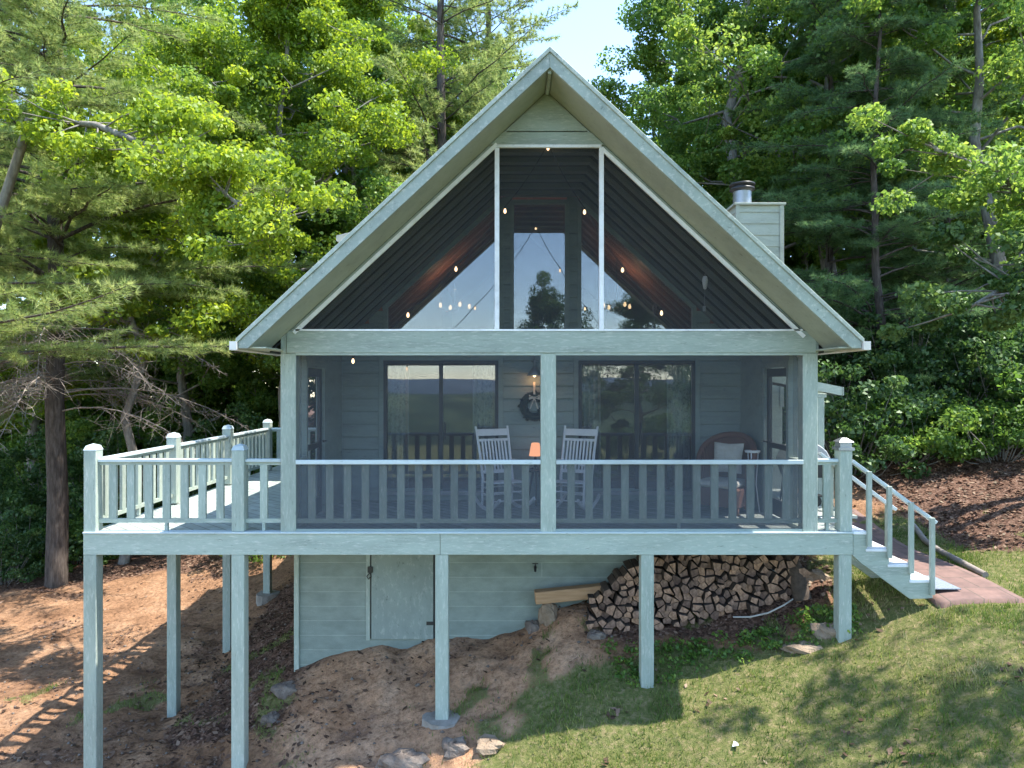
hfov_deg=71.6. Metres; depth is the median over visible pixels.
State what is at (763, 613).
garden hose
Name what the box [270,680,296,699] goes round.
rock
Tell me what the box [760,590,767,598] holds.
firewood log
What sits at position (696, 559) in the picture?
firewood log
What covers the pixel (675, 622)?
firewood log
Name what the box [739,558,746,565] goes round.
firewood log
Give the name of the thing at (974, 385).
shrub
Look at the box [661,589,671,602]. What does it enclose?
firewood log
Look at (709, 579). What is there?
firewood log
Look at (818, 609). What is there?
weeds
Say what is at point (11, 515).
shrub
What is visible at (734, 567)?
firewood log
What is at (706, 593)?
firewood log
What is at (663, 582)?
firewood log
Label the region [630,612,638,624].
firewood log
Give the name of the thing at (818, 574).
rock
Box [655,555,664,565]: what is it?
firewood log
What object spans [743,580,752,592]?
firewood log
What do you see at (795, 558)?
firewood log
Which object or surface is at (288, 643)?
leaf litter
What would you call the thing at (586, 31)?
sky
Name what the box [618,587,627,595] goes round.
firewood log
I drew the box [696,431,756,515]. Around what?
wicker armchair
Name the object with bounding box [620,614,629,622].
firewood log
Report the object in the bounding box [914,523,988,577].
edging log
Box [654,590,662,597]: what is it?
firewood log
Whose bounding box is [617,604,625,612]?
firewood log
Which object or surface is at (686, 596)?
firewood log
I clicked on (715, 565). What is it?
firewood log
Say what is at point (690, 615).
firewood log
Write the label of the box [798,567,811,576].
firewood log
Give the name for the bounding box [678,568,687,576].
firewood log
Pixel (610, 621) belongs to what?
firewood log
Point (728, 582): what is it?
firewood log
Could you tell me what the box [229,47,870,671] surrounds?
cabin
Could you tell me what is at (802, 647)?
rock
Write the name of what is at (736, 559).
firewood log
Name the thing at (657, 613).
firewood log
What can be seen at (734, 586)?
firewood log
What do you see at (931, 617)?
grass
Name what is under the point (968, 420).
shrub
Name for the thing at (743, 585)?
firewood log
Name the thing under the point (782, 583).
firewood log
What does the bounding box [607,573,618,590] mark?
firewood log
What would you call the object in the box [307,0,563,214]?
pine tree
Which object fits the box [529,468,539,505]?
side table
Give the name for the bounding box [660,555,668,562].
firewood log
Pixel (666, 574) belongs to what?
firewood log
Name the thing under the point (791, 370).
screen door
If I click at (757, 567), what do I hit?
firewood log
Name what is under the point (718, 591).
firewood log
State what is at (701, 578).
firewood log
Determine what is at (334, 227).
oak tree
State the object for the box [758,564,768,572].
firewood log
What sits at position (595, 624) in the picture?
firewood log
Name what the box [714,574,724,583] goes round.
firewood log
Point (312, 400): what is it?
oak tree
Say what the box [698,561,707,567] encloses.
firewood log
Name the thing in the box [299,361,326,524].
screen door
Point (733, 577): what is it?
firewood log
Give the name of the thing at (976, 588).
path
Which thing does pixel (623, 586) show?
firewood log
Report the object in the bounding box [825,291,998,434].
shrub
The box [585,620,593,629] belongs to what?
firewood log
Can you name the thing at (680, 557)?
firewood log
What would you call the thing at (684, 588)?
firewood log
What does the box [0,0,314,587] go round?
pine tree
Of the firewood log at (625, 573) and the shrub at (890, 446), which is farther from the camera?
the shrub at (890, 446)
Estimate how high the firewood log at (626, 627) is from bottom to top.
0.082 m
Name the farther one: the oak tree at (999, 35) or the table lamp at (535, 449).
the oak tree at (999, 35)
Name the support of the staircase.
on the ground at (126, 612)
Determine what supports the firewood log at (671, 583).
on the firewood log at (675, 589)
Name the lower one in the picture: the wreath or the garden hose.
the garden hose
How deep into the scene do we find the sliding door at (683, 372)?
11.03 m
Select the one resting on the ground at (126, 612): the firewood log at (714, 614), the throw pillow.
the firewood log at (714, 614)
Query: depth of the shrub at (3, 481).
20.17 m
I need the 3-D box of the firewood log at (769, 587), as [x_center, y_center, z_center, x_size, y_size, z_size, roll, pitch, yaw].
[3.436,2.696,9.568,0.126,0.134,0.400,0,0,0]
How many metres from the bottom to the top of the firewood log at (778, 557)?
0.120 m
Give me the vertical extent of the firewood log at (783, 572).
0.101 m
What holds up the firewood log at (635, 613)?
on the firewood log at (636, 620)
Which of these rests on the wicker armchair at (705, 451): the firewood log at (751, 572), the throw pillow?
the throw pillow
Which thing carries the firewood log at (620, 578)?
on the firewood log at (623, 586)
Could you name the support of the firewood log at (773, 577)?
on the firewood log at (769, 587)
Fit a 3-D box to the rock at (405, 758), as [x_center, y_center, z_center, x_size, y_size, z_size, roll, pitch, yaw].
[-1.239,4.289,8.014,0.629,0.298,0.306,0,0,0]
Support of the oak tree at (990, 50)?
on the ground at (126, 612)
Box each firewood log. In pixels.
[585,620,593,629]
[586,606,595,620]
[587,594,595,603]
[590,603,598,612]
[593,620,598,626]
[594,590,602,603]
[595,600,602,617]
[596,600,604,609]
[597,616,606,627]
[600,581,611,596]
[601,610,609,618]
[602,594,611,604]
[602,628,612,634]
[603,615,615,628]
[604,599,615,614]
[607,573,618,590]
[608,582,614,598]
[612,568,625,583]
[612,599,622,618]
[613,591,621,604]
[614,618,624,629]
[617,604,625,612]
[618,582,627,589]
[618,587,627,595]
[619,565,633,580]
[620,594,626,603]
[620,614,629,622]
[622,607,630,617]
[622,622,629,631]
[623,560,636,576]
[624,603,632,611]
[625,580,633,586]
[625,584,634,596]
[626,593,631,602]
[629,572,638,584]
[630,558,638,572]
[630,603,638,618]
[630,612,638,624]
[631,598,637,605]
[633,581,638,596]
[654,566,661,572]
[654,572,661,581]
[654,581,661,591]
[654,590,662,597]
[654,597,664,607]
[654,603,664,611]
[654,605,662,617]
[654,616,659,624]
[654,618,663,629]
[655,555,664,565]
[659,578,667,586]
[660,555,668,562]
[660,566,672,580]
[660,611,669,616]
[661,557,674,573]
[661,586,673,594]
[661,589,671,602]
[661,597,672,611]
[661,614,671,623]
[667,561,674,571]
[668,570,680,584]
[668,579,673,586]
[668,584,680,594]
[668,609,676,619]
[669,587,682,600]
[669,602,678,608]
[670,594,678,603]
[671,619,679,626]
[672,556,682,573]
[674,555,684,560]
[675,608,687,621]
[676,572,689,583]
[677,602,688,612]
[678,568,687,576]
[678,581,689,593]
[678,617,687,625]
[679,599,690,607]
[680,560,688,565]
[680,590,691,600]
[684,555,691,560]
[686,566,698,576]
[686,578,692,587]
[686,610,693,619]
[687,560,696,569]
[687,586,696,597]
[688,574,698,580]
[688,575,698,585]
[688,617,694,623]
[689,593,702,602]
[690,602,702,610]
[690,608,699,617]
[691,560,704,575]
[692,555,699,564]
[693,585,703,596]
[695,614,704,624]
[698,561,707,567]
[698,575,704,582]
[698,582,706,588]
[699,609,708,618]
[700,555,709,561]
[701,587,711,599]
[701,595,711,602]
[701,602,713,613]
[704,568,713,574]
[704,575,714,585]
[707,582,717,590]
[708,555,718,558]
[709,609,718,619]
[710,558,720,572]
[710,591,718,603]
[711,568,723,575]
[712,601,724,611]
[713,581,721,594]
[713,591,725,603]
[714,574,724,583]
[714,580,724,587]
[716,559,729,571]
[718,555,726,560]
[720,571,727,580]
[721,588,729,598]
[721,594,734,604]
[721,601,732,612]
[723,578,732,586]
[724,571,737,582]
[725,561,739,570]
[725,587,735,594]
[726,555,732,562]
[729,582,740,591]
[730,594,738,600]
[731,601,737,609]
[733,555,739,564]
[735,589,748,600]
[736,564,747,573]
[736,571,744,581]
[737,600,746,609]
[738,581,746,589]
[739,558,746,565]
[741,588,757,603]
[743,565,755,576]
[743,573,754,584]
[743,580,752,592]
[744,559,752,569]
[744,600,757,612]
[745,557,762,570]
[746,555,761,564]
[751,584,760,591]
[751,592,764,605]
[752,575,763,584]
[752,590,760,596]
[753,568,768,582]
[755,555,768,562]
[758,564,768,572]
[758,593,773,604]
[760,579,776,592]
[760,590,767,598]
[763,562,772,568]
[764,569,771,577]
[765,555,777,567]
[765,590,777,599]
[768,570,778,583]
[769,555,783,560]
[770,563,782,573]
[776,572,790,583]
[776,584,791,594]
[777,560,785,568]
[777,579,787,589]
[777,590,787,599]
[779,568,787,576]
[783,559,794,567]
[791,555,798,563]
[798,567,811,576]
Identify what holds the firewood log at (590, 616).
on the firewood log at (589, 623)
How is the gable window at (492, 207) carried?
in the cabin
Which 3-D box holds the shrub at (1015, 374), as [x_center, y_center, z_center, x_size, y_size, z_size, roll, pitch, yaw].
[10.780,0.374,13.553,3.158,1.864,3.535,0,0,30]
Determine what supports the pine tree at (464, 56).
on the ground at (126, 612)
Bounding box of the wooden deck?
[82,419,856,767]
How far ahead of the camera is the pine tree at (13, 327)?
12.82 m
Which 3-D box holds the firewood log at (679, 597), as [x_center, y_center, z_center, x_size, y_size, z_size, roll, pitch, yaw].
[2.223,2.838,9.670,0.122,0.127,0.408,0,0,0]
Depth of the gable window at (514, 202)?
10.89 m
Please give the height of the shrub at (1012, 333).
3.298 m
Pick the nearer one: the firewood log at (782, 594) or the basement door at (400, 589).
the firewood log at (782, 594)
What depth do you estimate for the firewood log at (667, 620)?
9.49 m
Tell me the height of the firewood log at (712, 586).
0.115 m
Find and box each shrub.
[0,424,119,539]
[0,461,46,555]
[0,493,82,572]
[0,524,45,586]
[18,506,125,573]
[42,420,196,550]
[118,455,215,515]
[163,401,278,495]
[219,555,291,563]
[782,359,946,478]
[784,295,930,429]
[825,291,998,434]
[832,394,994,465]
[870,325,1023,436]
[910,289,1023,426]
[923,397,1023,463]
[976,363,1023,442]
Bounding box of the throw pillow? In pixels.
[714,442,743,473]
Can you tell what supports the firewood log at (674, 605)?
on the firewood log at (672, 615)
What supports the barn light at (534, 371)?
attached to the cabin
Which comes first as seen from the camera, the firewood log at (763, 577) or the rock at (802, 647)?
the rock at (802, 647)
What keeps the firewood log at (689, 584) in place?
on the firewood log at (693, 591)
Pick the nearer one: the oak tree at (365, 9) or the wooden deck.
the wooden deck
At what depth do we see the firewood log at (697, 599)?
9.42 m
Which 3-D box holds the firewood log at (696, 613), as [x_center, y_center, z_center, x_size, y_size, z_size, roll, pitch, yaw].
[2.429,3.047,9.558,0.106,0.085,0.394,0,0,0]
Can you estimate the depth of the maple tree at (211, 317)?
17.02 m
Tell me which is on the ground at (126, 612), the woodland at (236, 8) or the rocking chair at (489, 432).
the woodland at (236, 8)
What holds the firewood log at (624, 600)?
on the firewood log at (621, 607)
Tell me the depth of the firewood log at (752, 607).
9.37 m
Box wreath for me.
[518,382,539,421]
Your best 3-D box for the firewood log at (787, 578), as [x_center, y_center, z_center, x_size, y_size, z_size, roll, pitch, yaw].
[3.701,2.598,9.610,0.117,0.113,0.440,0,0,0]
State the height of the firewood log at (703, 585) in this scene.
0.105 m
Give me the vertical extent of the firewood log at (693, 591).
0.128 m
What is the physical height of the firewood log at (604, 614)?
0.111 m
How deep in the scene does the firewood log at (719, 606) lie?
9.36 m
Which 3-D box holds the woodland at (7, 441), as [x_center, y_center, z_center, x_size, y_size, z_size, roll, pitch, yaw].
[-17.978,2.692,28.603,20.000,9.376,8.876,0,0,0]
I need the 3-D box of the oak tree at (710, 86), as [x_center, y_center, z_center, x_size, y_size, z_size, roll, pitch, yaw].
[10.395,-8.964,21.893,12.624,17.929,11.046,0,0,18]
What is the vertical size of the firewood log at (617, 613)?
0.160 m
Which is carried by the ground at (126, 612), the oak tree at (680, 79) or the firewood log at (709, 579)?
the oak tree at (680, 79)
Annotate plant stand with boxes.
[745,450,759,511]
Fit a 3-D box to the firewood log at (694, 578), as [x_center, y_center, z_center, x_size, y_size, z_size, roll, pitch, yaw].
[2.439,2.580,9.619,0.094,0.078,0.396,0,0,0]
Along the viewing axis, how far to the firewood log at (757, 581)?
9.41 m
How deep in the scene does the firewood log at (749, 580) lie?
9.42 m
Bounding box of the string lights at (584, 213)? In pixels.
[352,148,678,362]
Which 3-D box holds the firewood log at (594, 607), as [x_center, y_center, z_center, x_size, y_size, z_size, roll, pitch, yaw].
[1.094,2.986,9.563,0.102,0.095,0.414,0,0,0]
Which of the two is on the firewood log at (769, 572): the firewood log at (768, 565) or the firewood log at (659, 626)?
the firewood log at (768, 565)
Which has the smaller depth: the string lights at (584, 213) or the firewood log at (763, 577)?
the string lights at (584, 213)
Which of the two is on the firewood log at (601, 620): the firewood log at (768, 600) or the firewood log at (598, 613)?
the firewood log at (598, 613)
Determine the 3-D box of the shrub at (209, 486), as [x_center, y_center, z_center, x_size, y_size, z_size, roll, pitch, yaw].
[-9.359,3.330,19.998,3.603,2.792,3.784,0,0,37]
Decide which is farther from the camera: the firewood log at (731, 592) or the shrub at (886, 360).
the shrub at (886, 360)
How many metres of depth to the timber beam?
9.65 m
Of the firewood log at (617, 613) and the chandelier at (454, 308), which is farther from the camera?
the chandelier at (454, 308)
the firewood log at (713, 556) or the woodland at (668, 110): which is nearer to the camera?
the firewood log at (713, 556)
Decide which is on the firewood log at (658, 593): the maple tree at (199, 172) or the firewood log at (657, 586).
the firewood log at (657, 586)
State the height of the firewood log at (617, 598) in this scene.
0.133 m
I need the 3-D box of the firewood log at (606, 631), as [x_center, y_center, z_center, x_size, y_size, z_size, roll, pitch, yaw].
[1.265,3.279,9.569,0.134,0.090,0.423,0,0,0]
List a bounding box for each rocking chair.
[475,425,535,510]
[556,425,599,509]
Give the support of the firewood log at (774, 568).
on the firewood log
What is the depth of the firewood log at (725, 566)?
9.39 m
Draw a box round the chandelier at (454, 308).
[439,258,470,313]
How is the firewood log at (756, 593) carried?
on the firewood log at (760, 602)
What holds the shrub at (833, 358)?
on the ground at (126, 612)
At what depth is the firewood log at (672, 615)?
9.46 m
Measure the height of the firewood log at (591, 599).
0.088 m
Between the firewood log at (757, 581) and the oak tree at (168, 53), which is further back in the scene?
the oak tree at (168, 53)
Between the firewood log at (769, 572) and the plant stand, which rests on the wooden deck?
the plant stand
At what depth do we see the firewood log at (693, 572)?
9.43 m
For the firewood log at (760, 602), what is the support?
on the ground at (126, 612)
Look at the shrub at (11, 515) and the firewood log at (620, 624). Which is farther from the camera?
the shrub at (11, 515)
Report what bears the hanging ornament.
hanging from the cabin
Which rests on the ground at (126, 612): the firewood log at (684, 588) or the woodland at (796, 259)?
the woodland at (796, 259)
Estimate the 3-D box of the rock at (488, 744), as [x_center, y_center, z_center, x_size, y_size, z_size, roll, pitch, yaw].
[-0.251,4.097,8.046,0.359,0.176,0.312,0,0,0]
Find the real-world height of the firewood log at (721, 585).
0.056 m
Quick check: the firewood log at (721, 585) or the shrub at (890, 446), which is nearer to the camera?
the firewood log at (721, 585)
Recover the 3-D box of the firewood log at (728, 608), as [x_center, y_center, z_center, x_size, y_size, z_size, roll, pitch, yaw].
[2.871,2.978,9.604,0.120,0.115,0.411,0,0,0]
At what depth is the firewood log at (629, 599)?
9.49 m
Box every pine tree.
[0,0,180,423]
[0,0,268,368]
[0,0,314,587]
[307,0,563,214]
[358,0,581,190]
[719,0,1001,385]
[753,0,1023,385]
[838,0,1023,333]
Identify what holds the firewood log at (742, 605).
on the ground at (126, 612)
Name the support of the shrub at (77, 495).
on the ground at (126, 612)
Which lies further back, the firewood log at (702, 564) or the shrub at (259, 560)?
the shrub at (259, 560)
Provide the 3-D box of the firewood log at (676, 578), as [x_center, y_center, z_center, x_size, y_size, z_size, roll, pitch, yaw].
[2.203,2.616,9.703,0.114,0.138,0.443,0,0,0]
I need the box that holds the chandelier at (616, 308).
[604,259,630,313]
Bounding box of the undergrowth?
[1,252,1023,570]
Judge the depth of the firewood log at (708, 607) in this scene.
9.39 m
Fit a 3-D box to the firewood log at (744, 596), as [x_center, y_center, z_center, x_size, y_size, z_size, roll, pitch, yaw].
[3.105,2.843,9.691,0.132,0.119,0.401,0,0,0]
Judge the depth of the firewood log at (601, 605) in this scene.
9.48 m
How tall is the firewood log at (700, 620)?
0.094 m
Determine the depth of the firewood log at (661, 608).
9.40 m
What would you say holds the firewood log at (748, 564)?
on the firewood log at (751, 572)
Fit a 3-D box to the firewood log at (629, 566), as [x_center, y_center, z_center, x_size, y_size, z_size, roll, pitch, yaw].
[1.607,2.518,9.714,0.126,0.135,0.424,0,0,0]
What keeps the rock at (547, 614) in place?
on the ground at (126, 612)
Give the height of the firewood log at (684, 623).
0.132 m
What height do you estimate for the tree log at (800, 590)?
0.725 m
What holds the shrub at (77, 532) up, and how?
on the ground at (126, 612)
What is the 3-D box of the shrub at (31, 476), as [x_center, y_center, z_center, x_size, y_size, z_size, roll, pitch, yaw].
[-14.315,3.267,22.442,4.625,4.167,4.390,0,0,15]
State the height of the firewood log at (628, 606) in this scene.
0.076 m
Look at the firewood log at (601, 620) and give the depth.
9.37 m
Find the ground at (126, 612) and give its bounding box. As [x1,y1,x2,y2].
[0,268,1023,767]
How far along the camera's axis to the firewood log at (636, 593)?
9.44 m
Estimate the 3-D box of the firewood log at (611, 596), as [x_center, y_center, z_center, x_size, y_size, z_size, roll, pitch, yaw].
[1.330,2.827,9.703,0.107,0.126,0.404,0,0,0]
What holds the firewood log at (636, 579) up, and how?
on the firewood log at (636, 593)
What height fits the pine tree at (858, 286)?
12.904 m
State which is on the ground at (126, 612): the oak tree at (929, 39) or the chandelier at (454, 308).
the oak tree at (929, 39)
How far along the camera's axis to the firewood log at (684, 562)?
9.49 m
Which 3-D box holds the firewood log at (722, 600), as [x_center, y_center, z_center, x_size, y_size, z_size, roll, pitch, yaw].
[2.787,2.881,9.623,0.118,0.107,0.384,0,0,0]
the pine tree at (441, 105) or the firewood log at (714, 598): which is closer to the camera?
the firewood log at (714, 598)
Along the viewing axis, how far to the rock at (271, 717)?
9.29 m
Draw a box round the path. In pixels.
[852,509,1023,607]
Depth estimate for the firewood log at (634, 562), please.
9.66 m
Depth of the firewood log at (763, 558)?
9.36 m
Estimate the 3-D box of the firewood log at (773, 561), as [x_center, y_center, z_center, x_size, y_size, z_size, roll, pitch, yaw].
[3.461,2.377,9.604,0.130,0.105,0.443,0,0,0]
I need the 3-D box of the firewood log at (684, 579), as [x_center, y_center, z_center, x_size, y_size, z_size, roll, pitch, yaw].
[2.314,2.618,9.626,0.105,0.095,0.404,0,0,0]
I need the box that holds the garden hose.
[733,598,793,617]
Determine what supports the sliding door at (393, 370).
in the cabin
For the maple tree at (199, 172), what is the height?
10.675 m
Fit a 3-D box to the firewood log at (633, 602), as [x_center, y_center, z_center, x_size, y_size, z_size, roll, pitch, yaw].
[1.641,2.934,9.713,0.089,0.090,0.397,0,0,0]
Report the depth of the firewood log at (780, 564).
9.38 m
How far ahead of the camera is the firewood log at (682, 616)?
9.37 m
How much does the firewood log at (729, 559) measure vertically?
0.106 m
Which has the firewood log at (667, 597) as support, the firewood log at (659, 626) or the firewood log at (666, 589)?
the firewood log at (666, 589)
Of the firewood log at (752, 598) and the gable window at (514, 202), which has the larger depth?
the gable window at (514, 202)
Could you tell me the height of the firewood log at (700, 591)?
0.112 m
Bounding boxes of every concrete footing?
[256,590,279,605]
[422,709,459,729]
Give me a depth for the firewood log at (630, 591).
9.38 m
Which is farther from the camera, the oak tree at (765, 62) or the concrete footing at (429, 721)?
the oak tree at (765, 62)
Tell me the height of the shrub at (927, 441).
1.553 m
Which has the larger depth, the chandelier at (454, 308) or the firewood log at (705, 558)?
the chandelier at (454, 308)
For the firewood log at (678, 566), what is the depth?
9.42 m
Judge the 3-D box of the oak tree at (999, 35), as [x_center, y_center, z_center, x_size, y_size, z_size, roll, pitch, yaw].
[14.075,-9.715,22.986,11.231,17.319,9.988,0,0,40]
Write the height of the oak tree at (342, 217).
16.498 m
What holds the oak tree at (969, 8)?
on the ground at (126, 612)
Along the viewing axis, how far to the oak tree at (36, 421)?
25.56 m
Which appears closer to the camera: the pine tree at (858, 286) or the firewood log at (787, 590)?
the firewood log at (787, 590)
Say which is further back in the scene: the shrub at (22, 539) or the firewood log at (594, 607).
the shrub at (22, 539)
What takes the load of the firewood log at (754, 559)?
on the firewood log at (757, 567)
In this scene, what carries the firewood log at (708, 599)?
on the firewood log at (708, 607)
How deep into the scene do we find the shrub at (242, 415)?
21.28 m
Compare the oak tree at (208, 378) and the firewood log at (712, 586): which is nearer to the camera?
the firewood log at (712, 586)
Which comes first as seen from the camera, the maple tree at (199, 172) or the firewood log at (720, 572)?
the firewood log at (720, 572)
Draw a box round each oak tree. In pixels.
[0,95,180,489]
[1,63,311,456]
[6,3,348,437]
[100,0,459,427]
[142,124,338,433]
[162,17,452,377]
[189,0,478,274]
[271,47,462,236]
[588,0,954,259]
[626,0,858,218]
[643,0,1023,356]
[669,0,1023,316]
[773,0,1023,273]
[795,0,1023,381]
[950,0,1023,156]
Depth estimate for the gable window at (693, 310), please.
10.89 m
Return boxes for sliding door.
[379,356,502,500]
[573,356,699,500]
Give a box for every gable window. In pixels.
[384,198,502,328]
[510,200,568,328]
[577,199,695,328]
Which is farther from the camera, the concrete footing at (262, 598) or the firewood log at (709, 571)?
the concrete footing at (262, 598)
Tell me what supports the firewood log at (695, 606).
on the firewood log at (696, 613)
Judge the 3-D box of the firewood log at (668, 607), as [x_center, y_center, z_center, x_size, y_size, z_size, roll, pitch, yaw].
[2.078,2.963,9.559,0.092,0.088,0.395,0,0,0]
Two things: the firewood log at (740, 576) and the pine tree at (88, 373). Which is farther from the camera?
the pine tree at (88, 373)
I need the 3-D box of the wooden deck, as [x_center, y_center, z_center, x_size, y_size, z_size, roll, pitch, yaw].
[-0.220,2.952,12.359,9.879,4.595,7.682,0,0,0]
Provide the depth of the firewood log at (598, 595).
9.46 m
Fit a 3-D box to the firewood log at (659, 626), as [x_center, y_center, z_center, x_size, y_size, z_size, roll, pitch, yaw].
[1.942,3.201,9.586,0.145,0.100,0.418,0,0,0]
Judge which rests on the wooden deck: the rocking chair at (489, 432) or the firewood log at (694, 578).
the rocking chair at (489, 432)
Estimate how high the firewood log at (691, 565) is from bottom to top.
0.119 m
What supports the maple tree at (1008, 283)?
on the ground at (126, 612)
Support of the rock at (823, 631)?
on the ground at (126, 612)
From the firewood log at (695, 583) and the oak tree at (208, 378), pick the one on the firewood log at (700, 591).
the firewood log at (695, 583)
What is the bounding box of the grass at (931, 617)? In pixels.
[5,507,1023,767]
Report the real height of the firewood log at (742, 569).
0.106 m
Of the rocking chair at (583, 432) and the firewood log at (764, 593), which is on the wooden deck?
the rocking chair at (583, 432)
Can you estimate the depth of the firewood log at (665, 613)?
9.45 m
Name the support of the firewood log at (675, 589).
on the firewood log at (679, 597)
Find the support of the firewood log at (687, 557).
on the firewood log at (684, 562)
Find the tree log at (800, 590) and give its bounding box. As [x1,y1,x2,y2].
[781,555,811,601]
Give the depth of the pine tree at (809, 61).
18.29 m
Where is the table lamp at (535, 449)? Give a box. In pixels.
[529,442,539,469]
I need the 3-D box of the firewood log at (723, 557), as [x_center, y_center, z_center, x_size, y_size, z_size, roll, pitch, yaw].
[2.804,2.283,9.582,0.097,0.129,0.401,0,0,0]
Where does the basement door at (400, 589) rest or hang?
in the cabin
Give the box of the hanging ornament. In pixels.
[702,276,707,310]
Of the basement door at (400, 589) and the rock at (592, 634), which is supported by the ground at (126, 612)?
the rock at (592, 634)
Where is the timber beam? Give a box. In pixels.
[534,583,601,604]
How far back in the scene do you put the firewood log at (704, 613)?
9.45 m
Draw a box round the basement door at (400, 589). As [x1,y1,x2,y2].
[366,555,434,639]
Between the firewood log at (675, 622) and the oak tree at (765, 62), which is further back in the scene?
the oak tree at (765, 62)
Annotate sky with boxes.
[0,0,981,396]
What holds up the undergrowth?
on the ground at (126, 612)
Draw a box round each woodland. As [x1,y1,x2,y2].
[0,0,763,403]
[0,0,1011,463]
[0,343,312,494]
[702,154,1022,297]
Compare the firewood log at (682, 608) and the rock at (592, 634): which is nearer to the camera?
the rock at (592, 634)
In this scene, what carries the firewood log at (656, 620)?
on the firewood log at (659, 626)
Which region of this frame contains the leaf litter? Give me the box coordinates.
[0,433,1023,767]
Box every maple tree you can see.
[0,67,357,268]
[24,79,285,564]
[845,102,1023,261]
[876,221,1023,341]
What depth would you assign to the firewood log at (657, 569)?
9.48 m
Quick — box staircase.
[818,452,937,598]
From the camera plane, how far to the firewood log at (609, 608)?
9.41 m
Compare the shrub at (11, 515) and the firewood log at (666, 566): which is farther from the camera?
the shrub at (11, 515)
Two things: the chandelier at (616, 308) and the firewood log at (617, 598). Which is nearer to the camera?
the firewood log at (617, 598)
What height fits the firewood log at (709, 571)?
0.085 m
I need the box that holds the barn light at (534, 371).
[527,356,539,376]
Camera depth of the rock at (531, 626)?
9.79 m
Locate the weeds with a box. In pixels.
[600,602,863,686]
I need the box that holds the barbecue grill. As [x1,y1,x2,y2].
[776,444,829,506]
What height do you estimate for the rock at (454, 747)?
0.251 m
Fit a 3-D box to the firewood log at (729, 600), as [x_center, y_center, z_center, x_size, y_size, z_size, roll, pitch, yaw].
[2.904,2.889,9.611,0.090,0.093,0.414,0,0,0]
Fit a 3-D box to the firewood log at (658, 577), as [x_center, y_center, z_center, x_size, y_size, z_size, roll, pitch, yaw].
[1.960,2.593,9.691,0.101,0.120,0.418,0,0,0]
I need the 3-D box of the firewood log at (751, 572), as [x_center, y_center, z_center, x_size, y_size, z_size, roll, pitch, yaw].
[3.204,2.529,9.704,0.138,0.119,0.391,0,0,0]
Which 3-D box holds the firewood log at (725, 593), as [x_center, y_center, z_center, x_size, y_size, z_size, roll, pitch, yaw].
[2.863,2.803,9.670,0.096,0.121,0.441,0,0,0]
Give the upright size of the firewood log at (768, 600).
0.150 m
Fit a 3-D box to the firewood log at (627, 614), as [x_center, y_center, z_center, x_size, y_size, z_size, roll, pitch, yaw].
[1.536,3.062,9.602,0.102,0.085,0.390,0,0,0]
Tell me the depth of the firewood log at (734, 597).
9.50 m
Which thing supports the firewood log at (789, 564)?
on the firewood log
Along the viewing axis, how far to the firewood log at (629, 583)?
9.43 m
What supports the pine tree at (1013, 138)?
on the ground at (126, 612)
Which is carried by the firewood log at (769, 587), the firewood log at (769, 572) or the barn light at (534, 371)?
the firewood log at (769, 572)
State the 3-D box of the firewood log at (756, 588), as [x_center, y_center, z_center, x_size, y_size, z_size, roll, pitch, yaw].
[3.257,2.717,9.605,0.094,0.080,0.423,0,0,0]
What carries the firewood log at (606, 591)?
on the firewood log at (606, 600)
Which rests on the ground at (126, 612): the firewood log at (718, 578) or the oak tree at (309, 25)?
the oak tree at (309, 25)
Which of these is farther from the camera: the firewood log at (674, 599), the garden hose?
the firewood log at (674, 599)
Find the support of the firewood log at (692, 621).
on the ground at (126, 612)
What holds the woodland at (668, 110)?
on the ground at (126, 612)
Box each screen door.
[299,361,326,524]
[762,361,797,524]
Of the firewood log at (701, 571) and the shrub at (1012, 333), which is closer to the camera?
the firewood log at (701, 571)
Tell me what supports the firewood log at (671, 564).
on the firewood log at (676, 578)
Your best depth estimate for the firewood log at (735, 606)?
9.51 m
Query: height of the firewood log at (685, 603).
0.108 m
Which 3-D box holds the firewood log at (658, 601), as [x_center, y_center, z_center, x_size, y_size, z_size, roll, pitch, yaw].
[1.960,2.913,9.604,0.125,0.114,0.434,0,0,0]
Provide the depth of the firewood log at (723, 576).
9.49 m
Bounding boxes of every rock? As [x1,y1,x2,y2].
[260,711,279,724]
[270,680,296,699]
[375,748,429,767]
[441,736,469,759]
[475,734,505,754]
[525,620,538,633]
[538,603,557,626]
[587,629,605,639]
[779,640,822,654]
[806,568,830,582]
[810,622,835,639]
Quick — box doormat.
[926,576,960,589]
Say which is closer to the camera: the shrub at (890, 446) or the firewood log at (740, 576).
the firewood log at (740, 576)
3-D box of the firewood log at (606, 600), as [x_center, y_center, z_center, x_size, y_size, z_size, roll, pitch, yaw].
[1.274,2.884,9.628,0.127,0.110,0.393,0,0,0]
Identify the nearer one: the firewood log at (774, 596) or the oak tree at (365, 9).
the firewood log at (774, 596)

